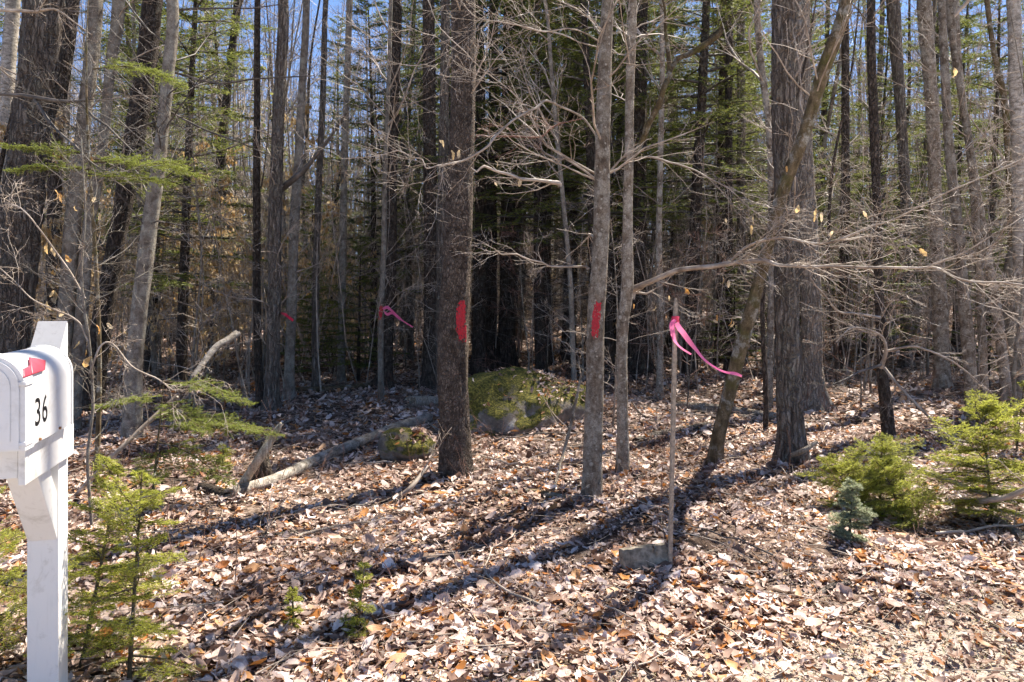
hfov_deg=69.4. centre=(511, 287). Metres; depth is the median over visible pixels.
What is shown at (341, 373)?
grey tree
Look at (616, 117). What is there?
hemlock tree
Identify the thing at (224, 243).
beech sapling
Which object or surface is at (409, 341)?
bare tree
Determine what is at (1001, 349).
thin tree
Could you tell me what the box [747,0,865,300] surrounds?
hemlock tree
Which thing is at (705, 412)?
stick
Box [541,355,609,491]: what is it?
fallen branch
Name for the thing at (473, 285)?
sapling
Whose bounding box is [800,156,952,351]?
fir tree
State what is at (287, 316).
flagging tape
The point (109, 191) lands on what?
beech sapling
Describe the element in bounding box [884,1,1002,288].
hemlock tree
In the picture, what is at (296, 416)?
stick
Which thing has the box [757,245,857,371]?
sapling
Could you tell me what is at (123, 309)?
sapling
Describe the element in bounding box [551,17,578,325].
bare tree
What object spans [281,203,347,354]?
beech sapling
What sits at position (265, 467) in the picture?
rotten stump
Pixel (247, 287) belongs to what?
beech sapling
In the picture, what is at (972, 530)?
stick
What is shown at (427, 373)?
dark tree
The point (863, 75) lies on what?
bare tree
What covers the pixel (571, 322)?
thin tree
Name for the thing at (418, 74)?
hemlock tree
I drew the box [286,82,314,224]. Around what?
bare tree
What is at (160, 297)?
sapling
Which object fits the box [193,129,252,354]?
beech sapling
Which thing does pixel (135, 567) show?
fir seedling
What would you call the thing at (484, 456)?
stick
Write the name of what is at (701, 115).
hemlock tree
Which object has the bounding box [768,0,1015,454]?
crooked tree
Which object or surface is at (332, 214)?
sapling
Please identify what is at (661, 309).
thin tree
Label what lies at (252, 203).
sapling
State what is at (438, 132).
hemlock tree
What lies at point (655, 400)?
stick
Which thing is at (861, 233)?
sapling
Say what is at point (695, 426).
fallen log
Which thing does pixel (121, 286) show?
beech sapling
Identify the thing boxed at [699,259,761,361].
fir tree
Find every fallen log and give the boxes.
[224,402,432,497]
[295,382,371,394]
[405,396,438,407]
[633,421,713,442]
[676,401,775,419]
[914,348,977,356]
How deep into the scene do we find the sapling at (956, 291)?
15.41 m
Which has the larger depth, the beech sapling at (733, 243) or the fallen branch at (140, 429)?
the beech sapling at (733, 243)
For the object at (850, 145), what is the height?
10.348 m
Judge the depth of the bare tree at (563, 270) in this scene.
22.59 m
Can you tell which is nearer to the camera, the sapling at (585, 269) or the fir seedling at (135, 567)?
the fir seedling at (135, 567)
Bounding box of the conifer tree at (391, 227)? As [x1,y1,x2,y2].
[339,0,441,390]
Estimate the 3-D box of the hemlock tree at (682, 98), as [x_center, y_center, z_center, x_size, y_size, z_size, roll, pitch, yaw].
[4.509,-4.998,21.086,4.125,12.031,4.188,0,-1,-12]
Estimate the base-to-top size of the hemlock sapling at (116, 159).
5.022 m
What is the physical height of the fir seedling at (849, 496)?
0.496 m
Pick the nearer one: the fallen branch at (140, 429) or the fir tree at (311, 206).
the fallen branch at (140, 429)
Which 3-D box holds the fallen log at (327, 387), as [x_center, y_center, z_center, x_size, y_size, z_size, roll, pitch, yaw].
[-2.692,1.501,10.928,1.353,0.138,0.180,0,0,-33]
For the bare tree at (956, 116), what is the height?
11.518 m
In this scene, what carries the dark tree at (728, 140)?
on the ground at (574, 579)
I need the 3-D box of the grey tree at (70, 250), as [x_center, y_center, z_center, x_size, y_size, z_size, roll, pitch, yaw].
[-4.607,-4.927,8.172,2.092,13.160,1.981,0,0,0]
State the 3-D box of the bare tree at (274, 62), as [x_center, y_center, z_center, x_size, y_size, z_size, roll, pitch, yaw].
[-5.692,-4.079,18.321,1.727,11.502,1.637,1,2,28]
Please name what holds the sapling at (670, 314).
on the ground at (574, 579)
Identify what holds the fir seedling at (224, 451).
on the ground at (574, 579)
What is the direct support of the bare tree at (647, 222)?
on the ground at (574, 579)
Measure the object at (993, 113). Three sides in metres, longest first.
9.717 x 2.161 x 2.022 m
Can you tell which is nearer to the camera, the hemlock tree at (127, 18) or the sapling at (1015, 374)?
the sapling at (1015, 374)
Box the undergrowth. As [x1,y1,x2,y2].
[30,90,1013,397]
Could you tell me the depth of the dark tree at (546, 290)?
14.19 m
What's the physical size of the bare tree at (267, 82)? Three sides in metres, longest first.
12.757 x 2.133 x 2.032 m
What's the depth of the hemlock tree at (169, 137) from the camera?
25.97 m
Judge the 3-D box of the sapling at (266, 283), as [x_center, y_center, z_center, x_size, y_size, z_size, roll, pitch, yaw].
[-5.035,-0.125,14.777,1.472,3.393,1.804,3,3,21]
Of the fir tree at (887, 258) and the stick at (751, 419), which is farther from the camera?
the fir tree at (887, 258)
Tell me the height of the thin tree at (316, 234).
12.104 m
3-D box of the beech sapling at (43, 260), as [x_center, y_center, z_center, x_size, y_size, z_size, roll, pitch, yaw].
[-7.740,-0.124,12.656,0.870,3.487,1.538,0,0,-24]
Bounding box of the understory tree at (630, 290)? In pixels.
[589,0,1023,473]
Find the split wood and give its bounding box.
[237,422,282,484]
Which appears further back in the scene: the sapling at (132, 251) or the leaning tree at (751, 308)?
the sapling at (132, 251)
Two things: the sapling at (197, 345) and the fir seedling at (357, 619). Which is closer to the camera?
the fir seedling at (357, 619)
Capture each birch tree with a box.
[0,0,20,189]
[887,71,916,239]
[951,0,1023,404]
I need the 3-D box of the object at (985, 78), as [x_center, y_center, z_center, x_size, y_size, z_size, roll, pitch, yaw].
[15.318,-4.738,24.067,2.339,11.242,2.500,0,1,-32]
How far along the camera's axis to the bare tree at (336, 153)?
24.65 m
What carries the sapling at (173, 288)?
on the ground at (574, 579)
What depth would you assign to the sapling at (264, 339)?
11.87 m
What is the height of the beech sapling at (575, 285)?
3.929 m
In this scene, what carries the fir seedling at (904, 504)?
on the ground at (574, 579)
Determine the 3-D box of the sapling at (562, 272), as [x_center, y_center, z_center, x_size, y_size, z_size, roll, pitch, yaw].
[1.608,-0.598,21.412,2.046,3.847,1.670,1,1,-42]
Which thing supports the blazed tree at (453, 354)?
on the ground at (574, 579)
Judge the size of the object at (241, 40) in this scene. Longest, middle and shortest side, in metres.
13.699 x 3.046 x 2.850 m
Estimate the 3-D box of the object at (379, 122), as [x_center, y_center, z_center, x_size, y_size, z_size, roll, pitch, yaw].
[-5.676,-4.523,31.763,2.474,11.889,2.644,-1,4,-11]
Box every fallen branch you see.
[73,394,218,496]
[253,478,359,555]
[384,420,451,504]
[501,457,589,502]
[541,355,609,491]
[791,440,817,456]
[815,580,851,595]
[915,444,1023,513]
[938,485,1023,542]
[941,448,1023,505]
[943,469,1016,488]
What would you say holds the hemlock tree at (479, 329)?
on the ground at (574, 579)
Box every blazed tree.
[294,0,714,503]
[437,0,521,481]
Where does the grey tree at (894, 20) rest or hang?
on the ground at (574, 579)
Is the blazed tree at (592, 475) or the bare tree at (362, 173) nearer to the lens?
the blazed tree at (592, 475)
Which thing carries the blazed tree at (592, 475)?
on the ground at (574, 579)
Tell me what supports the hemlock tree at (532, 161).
on the ground at (574, 579)
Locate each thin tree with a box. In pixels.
[247,0,372,385]
[489,0,638,383]
[589,0,740,401]
[698,0,844,411]
[863,0,1023,414]
[890,0,1021,421]
[898,0,1022,408]
[952,0,1023,251]
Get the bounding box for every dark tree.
[13,0,128,320]
[38,0,232,416]
[190,0,249,368]
[408,0,483,390]
[415,0,560,371]
[471,0,564,369]
[487,1,587,367]
[559,11,654,375]
[612,1,692,372]
[684,0,767,373]
[824,21,905,368]
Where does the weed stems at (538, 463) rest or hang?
on the ground at (574, 579)
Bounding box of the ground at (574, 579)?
[0,293,1023,681]
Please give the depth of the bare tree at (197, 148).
14.90 m
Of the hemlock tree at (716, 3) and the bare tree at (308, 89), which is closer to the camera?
the bare tree at (308, 89)
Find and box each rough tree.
[0,0,184,353]
[392,0,488,395]
[752,0,834,469]
[759,0,857,413]
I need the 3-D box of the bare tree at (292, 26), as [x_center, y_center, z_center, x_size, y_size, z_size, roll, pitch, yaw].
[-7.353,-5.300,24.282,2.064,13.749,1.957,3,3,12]
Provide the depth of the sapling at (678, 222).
18.34 m
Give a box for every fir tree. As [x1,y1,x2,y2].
[265,186,370,354]
[280,185,367,352]
[280,263,352,372]
[319,234,410,380]
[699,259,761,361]
[735,129,872,338]
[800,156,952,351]
[949,249,1004,387]
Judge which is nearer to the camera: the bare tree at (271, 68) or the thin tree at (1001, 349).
the thin tree at (1001, 349)
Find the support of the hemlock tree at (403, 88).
on the ground at (574, 579)
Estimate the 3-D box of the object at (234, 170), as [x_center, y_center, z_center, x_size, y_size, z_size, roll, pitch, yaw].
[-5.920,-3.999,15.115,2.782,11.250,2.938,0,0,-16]
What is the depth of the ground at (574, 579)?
4.38 m
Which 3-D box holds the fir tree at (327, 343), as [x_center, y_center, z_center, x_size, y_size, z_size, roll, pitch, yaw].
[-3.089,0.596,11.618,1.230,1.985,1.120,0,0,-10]
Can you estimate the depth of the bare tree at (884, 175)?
25.20 m
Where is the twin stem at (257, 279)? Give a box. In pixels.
[207,0,308,408]
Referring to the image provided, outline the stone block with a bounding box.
[619,543,673,574]
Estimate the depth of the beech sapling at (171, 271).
13.06 m
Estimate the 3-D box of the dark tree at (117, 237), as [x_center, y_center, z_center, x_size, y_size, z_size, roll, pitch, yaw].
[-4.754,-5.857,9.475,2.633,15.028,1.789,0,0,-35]
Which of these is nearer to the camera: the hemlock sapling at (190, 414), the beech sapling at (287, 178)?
the hemlock sapling at (190, 414)
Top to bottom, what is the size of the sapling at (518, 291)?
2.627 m
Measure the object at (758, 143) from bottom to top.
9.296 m
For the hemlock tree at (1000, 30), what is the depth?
13.05 m
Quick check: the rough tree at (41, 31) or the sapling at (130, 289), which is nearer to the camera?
the rough tree at (41, 31)
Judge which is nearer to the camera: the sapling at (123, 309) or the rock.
the rock
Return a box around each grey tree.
[1,0,157,358]
[2,0,208,433]
[12,0,344,442]
[221,0,359,400]
[286,0,380,383]
[701,0,770,366]
[851,0,949,367]
[865,0,1009,389]
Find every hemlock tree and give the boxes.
[0,0,100,301]
[58,0,320,393]
[63,0,224,358]
[63,0,251,374]
[99,5,215,338]
[114,12,213,322]
[168,0,300,341]
[284,16,380,300]
[287,0,437,362]
[327,0,440,340]
[343,0,586,374]
[358,6,497,282]
[362,0,533,304]
[365,1,438,318]
[403,0,585,341]
[410,1,499,301]
[436,0,633,372]
[436,4,596,340]
[473,0,702,389]
[474,0,624,313]
[474,0,692,363]
[486,6,553,288]
[526,0,595,315]
[527,0,723,353]
[531,0,706,318]
[553,2,696,316]
[576,0,817,374]
[577,1,712,314]
[613,0,834,364]
[646,0,714,315]
[646,0,770,303]
[649,1,714,306]
[664,1,770,286]
[688,14,771,294]
[697,2,766,282]
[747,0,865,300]
[754,3,863,278]
[760,0,896,280]
[819,2,950,354]
[856,0,1006,326]
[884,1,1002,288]
[885,0,1008,345]
[901,0,1023,333]
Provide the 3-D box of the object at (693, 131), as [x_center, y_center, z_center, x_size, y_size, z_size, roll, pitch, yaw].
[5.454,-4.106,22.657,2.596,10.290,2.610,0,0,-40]
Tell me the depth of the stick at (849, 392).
10.14 m
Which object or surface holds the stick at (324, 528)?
on the ground at (574, 579)
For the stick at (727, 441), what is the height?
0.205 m
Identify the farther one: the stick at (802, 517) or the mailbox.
the stick at (802, 517)
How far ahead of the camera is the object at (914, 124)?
28.10 m
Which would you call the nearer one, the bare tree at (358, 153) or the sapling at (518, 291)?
the sapling at (518, 291)
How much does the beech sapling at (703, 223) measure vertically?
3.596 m
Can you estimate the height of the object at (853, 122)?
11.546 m
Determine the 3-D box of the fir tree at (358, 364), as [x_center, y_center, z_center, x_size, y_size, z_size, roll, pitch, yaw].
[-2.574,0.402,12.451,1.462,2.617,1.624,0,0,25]
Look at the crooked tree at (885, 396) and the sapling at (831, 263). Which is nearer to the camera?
the crooked tree at (885, 396)
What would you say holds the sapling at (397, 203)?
on the ground at (574, 579)
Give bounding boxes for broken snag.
[944,234,1016,395]
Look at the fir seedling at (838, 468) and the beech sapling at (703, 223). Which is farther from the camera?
the beech sapling at (703, 223)
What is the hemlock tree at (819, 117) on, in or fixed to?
on the ground at (574, 579)
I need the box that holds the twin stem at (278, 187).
[192,0,356,414]
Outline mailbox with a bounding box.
[0,321,73,681]
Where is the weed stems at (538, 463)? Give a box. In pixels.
[0,345,1023,629]
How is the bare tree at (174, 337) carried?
on the ground at (574, 579)
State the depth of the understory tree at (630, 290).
5.97 m
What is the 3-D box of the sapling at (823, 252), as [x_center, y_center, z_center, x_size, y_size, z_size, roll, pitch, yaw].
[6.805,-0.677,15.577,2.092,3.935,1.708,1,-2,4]
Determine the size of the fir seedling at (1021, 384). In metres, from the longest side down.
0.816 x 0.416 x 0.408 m
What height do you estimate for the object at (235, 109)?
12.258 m
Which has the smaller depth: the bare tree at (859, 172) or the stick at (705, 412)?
the stick at (705, 412)
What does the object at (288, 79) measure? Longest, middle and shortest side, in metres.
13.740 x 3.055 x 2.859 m
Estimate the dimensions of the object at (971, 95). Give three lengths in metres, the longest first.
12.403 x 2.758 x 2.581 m
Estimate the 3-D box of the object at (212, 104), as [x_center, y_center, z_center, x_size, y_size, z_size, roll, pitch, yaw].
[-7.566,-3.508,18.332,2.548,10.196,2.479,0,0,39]
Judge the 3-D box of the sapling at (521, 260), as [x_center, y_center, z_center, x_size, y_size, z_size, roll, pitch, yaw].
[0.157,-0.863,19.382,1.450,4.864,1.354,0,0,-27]
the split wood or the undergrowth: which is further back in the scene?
the undergrowth
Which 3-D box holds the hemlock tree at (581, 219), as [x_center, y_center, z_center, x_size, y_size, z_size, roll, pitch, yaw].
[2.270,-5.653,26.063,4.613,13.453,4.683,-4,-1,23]
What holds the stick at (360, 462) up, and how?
on the ground at (574, 579)
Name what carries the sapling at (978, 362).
on the ground at (574, 579)
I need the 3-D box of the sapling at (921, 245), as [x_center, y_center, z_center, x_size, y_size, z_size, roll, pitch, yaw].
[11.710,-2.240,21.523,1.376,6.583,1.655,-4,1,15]
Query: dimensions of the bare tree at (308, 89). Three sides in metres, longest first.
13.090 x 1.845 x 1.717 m
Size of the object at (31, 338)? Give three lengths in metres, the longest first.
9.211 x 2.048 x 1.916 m
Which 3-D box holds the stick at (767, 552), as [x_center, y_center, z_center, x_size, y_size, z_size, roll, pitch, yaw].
[1.232,1.418,4.822,0.317,0.310,1.212,0,0,-39]
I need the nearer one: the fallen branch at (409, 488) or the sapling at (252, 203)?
the fallen branch at (409, 488)
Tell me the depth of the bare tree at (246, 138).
31.71 m
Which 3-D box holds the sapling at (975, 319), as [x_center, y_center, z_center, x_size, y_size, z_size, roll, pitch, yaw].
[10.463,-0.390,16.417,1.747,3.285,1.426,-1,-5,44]
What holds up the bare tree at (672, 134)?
on the ground at (574, 579)
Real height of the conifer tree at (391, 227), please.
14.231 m
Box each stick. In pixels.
[127,443,254,476]
[277,403,318,424]
[296,508,393,537]
[306,451,392,465]
[328,494,380,509]
[424,440,520,464]
[445,529,547,607]
[494,426,583,441]
[626,470,772,555]
[628,379,653,416]
[641,387,670,403]
[676,401,746,415]
[701,426,748,447]
[742,389,762,429]
[755,492,851,543]
[827,381,874,398]
[841,414,879,423]
[872,379,946,403]
[927,458,1023,513]
[935,512,1023,534]
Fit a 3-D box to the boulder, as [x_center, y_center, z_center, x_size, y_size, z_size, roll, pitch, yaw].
[0.076,1.583,8.263,1.726,1.386,1.788,0,0,0]
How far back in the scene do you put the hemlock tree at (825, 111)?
20.85 m
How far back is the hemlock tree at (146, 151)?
20.16 m
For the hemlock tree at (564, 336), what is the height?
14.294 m
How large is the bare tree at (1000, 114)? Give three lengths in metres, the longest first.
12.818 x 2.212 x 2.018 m
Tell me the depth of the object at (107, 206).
19.82 m
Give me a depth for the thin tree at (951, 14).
8.85 m
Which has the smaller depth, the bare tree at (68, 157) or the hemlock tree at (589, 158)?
the hemlock tree at (589, 158)
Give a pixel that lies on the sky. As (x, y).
(334, 4)
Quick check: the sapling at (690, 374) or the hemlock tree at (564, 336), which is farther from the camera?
the hemlock tree at (564, 336)
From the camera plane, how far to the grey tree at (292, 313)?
10.30 m
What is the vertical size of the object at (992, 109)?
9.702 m
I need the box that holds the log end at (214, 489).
[197,482,231,499]
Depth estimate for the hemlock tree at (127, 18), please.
16.24 m
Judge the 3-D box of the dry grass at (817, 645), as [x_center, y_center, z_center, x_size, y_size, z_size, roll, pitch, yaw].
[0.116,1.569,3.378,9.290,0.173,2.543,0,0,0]
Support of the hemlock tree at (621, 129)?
on the ground at (574, 579)
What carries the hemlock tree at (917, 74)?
on the ground at (574, 579)
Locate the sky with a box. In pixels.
[0,0,1023,262]
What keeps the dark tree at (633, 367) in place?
on the ground at (574, 579)
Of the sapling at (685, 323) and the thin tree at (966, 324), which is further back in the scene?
the sapling at (685, 323)
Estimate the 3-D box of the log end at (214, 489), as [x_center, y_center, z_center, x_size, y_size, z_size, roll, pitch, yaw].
[-2.309,1.589,5.732,0.096,0.140,0.653,0,0,-40]
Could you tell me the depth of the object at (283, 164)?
17.85 m
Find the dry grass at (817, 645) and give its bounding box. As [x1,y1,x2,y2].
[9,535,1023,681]
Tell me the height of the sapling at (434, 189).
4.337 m
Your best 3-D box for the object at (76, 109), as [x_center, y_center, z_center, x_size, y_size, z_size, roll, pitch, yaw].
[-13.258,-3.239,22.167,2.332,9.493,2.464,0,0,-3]
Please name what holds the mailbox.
on the ground at (574, 579)
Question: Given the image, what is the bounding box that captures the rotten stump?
[252,441,273,479]
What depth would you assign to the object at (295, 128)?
25.71 m
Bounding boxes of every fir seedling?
[0,486,89,654]
[24,454,163,667]
[65,469,206,681]
[205,444,233,471]
[283,586,304,630]
[339,561,375,637]
[792,443,892,509]
[822,432,928,520]
[827,476,877,542]
[852,451,949,529]
[920,390,1023,523]
[993,380,1023,451]
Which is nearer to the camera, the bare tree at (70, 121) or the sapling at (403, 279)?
the sapling at (403, 279)
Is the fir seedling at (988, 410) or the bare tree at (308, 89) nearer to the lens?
the fir seedling at (988, 410)
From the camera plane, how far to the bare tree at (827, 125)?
14.21 m
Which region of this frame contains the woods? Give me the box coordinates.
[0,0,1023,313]
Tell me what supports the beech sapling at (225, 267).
on the ground at (574, 579)
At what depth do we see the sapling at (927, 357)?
12.03 m
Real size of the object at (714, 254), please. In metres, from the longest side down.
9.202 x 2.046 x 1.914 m
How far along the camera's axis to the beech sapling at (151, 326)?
10.71 m
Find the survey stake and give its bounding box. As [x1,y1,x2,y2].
[668,298,677,564]
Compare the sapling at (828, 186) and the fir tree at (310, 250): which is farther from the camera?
the fir tree at (310, 250)
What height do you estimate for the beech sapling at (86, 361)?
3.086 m
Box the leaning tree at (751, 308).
[704,0,883,468]
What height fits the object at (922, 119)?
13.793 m
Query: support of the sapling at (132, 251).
on the ground at (574, 579)
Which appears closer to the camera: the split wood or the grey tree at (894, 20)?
the split wood
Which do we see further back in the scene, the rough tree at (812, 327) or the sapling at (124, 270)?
the sapling at (124, 270)
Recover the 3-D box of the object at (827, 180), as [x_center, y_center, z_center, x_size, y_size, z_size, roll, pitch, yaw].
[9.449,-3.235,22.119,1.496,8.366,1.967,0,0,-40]
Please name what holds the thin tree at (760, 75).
on the ground at (574, 579)
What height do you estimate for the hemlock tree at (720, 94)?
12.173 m
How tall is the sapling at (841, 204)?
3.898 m
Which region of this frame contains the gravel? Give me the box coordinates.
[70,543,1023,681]
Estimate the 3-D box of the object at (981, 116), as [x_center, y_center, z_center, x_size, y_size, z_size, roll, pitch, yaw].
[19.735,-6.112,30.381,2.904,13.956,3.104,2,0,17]
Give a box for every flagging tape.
[281,312,292,320]
[383,306,412,327]
[669,316,741,376]
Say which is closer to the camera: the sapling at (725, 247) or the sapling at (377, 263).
the sapling at (725, 247)
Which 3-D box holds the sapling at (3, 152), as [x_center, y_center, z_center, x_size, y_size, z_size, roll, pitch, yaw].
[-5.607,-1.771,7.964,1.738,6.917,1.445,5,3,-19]
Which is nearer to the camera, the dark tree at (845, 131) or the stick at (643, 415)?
the stick at (643, 415)
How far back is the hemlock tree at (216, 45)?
19.37 m
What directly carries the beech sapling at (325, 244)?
on the ground at (574, 579)
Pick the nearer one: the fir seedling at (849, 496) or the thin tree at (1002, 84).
the fir seedling at (849, 496)
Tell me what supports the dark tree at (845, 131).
on the ground at (574, 579)
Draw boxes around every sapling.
[0,0,211,487]
[0,44,239,524]
[0,63,65,216]
[0,123,86,345]
[33,106,129,355]
[33,188,67,319]
[35,137,102,371]
[36,163,160,371]
[37,131,114,324]
[89,372,284,500]
[90,227,130,320]
[97,186,161,328]
[105,229,169,363]
[105,234,134,336]
[106,93,266,420]
[109,145,130,341]
[117,180,223,385]
[121,195,205,371]
[122,177,206,358]
[143,142,263,422]
[151,199,242,369]
[153,187,244,375]
[168,135,252,377]
[169,134,202,347]
[169,178,247,371]
[188,207,251,315]
[189,196,283,381]
[190,174,249,396]
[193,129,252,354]
[198,99,310,375]
[204,166,283,361]
[224,233,252,349]
[225,72,299,377]
[228,198,300,365]
[228,246,266,327]
[230,212,285,337]
[245,155,288,290]
[261,96,378,348]
[280,196,331,368]
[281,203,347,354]
[282,160,357,336]
[300,231,367,371]
[304,234,368,375]
[306,125,349,354]
[313,0,449,404]
[322,240,367,354]
[338,213,379,370]
[346,209,400,331]
[348,50,421,322]
[365,190,423,367]
[366,174,413,322]
[397,147,422,305]
[407,109,510,343]
[470,200,499,343]
[474,225,579,371]
[511,214,574,365]
[518,139,623,333]
[518,227,531,326]
[520,178,619,384]
[551,214,580,327]
[559,171,702,427]
[564,160,647,332]
[629,221,759,408]
[639,191,732,389]
[646,253,683,352]
[648,89,716,369]
[650,34,708,342]
[654,192,735,330]
[664,119,705,292]
[667,188,766,386]
[700,81,767,322]
[705,168,752,303]
[708,0,853,431]
[733,170,767,354]
[745,129,766,349]
[753,221,862,363]
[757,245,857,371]
[759,62,859,322]
[799,0,902,389]
[799,122,940,393]
[801,227,941,412]
[818,190,883,341]
[818,213,838,313]
[821,88,926,390]
[822,139,888,381]
[839,141,870,362]
[893,112,948,308]
[895,86,970,376]
[895,143,1023,429]
[910,122,927,308]
[912,243,966,341]
[921,225,972,347]
[947,203,976,337]
[959,0,1023,446]
[972,30,1023,206]
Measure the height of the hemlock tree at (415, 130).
10.116 m
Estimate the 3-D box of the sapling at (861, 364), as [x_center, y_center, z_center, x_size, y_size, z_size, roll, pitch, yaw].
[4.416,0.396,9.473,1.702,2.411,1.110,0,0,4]
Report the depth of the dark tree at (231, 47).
14.14 m
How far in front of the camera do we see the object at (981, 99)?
19.19 m
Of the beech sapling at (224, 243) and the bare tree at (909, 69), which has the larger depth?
the bare tree at (909, 69)
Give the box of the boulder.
[468,366,585,437]
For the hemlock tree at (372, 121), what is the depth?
15.39 m
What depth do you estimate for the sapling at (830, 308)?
10.74 m
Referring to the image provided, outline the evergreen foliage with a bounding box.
[39,0,1004,294]
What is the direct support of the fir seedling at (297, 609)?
on the ground at (574, 579)
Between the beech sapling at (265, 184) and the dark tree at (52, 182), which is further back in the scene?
the beech sapling at (265, 184)
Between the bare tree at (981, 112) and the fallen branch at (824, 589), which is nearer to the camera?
the fallen branch at (824, 589)
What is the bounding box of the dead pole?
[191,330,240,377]
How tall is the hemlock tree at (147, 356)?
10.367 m
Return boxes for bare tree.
[37,182,46,314]
[41,81,90,314]
[62,59,78,203]
[70,25,115,315]
[103,0,186,379]
[151,23,183,343]
[180,11,235,352]
[186,9,246,321]
[237,0,319,349]
[241,48,263,215]
[242,0,302,350]
[244,0,295,230]
[249,0,317,281]
[250,2,295,191]
[251,11,289,195]
[283,49,315,301]
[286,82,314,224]
[288,0,337,338]
[298,0,378,335]
[311,126,330,230]
[322,59,354,277]
[347,71,368,277]
[353,57,368,259]
[355,4,438,357]
[359,25,385,328]
[383,0,440,345]
[402,31,439,337]
[514,7,596,365]
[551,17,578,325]
[552,41,579,326]
[615,3,675,344]
[615,3,690,309]
[654,1,700,300]
[733,96,764,239]
[736,20,771,315]
[812,15,861,268]
[816,1,864,269]
[830,2,868,219]
[831,0,893,306]
[832,4,861,303]
[850,0,920,339]
[850,42,877,252]
[854,0,940,326]
[867,21,915,199]
[902,0,954,335]
[936,5,989,267]
[939,3,1005,235]
[963,10,1008,303]
[965,0,1004,322]
[974,6,1004,278]
[975,20,1023,173]
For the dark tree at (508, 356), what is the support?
on the ground at (574, 579)
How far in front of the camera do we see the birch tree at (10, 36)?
11.03 m

